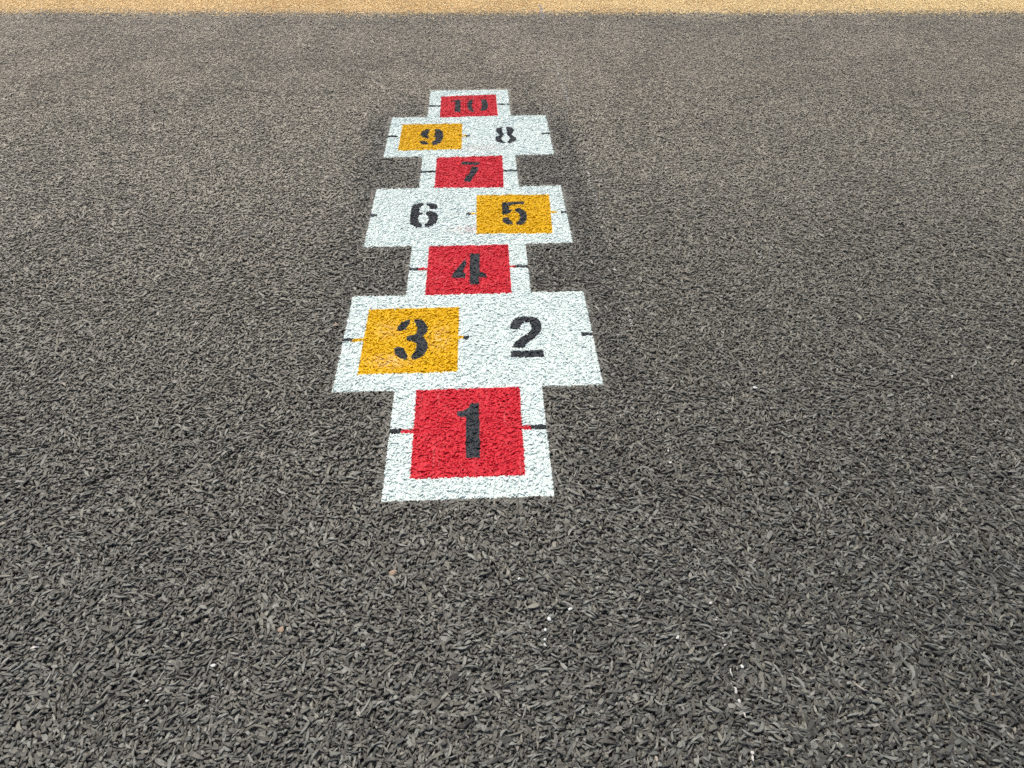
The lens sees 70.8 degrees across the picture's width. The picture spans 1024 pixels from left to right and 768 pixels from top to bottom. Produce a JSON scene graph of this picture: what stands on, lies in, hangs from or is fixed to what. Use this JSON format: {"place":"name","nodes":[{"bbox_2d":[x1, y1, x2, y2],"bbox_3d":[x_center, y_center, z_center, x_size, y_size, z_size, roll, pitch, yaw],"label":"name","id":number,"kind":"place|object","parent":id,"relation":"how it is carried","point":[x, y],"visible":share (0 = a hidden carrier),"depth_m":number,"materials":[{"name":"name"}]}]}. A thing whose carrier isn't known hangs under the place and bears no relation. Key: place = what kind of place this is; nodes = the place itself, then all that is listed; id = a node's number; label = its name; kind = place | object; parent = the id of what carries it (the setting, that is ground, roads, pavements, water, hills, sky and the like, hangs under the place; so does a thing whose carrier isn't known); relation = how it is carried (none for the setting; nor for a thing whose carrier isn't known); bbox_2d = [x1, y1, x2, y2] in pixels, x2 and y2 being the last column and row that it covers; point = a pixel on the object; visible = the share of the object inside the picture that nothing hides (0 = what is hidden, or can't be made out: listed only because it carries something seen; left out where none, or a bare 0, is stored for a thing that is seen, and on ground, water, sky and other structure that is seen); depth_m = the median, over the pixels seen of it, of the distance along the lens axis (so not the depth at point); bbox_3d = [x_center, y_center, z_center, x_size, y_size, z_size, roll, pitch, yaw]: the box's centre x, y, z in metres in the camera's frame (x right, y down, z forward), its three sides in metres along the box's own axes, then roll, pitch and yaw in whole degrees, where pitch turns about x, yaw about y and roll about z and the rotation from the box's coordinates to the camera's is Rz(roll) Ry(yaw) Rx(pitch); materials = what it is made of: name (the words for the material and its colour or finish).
{"place":"outdoors","nodes":[
{"label":"outdoors","id":0,"kind":"place"},
{"bbox_2d":[0,4,1023,767],"bbox_3d":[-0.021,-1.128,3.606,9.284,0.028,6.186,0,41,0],"label":"dark mulch","id":1,"kind":"object","parent":0,"point":[826,160],"visible":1,"depth_m":2.19,"materials":[{"name":"rubber"}]},
{"bbox_2d":[389,570,396,575],"bbox_3d":[-0.291,0.461,1.758,0.018,0.006,0.018,0,41,0],"label":"bark chip","id":2,"kind":"object","parent":1,"relation":"on","point":[392,572],"visible":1,"depth_m":1.76,"materials":[{"name":"beige wood"}]},
{"bbox_2d":[332,89,603,502],"bbox_3d":[-0.189,-0.731,3.142,0.866,0.017,3.194,-2,41,-2],"label":"hopscotch","id":3,"kind":"object","parent":1,"relation":"on","point":[467,346],"visible":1,"depth_m":2.55,"materials":[{"name":"white paint"}]},
{"bbox_2d":[538,4,753,761],"bbox_3d":[0.354,-1.151,3.627,0.044,0.014,5.981,-2,41,-2],"label":"chalk line","id":4,"kind":"object","parent":1,"relation":"on","point":[710,602],"visible":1,"depth_m":2.54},
{"bbox_2d":[852,681,864,690],"bbox_3d":[0.744,0.648,1.540,0.036,0.004,0.006,31,50,31],"label":"wood sliver","id":5,"kind":"object","parent":1,"relation":"on","point":[860,687],"visible":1,"depth_m":1.54,"materials":[{"name":"beige wood"}]},
{"bbox_2d":[0,0,1023,12],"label":"tan surface","id":6,"kind":"object","parent":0,"point":[785,11],"depth_m":5.87,"materials":[{"name":"beige"}]},
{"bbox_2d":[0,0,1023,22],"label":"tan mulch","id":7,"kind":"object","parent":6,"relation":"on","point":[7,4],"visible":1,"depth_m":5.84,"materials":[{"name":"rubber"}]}
]}

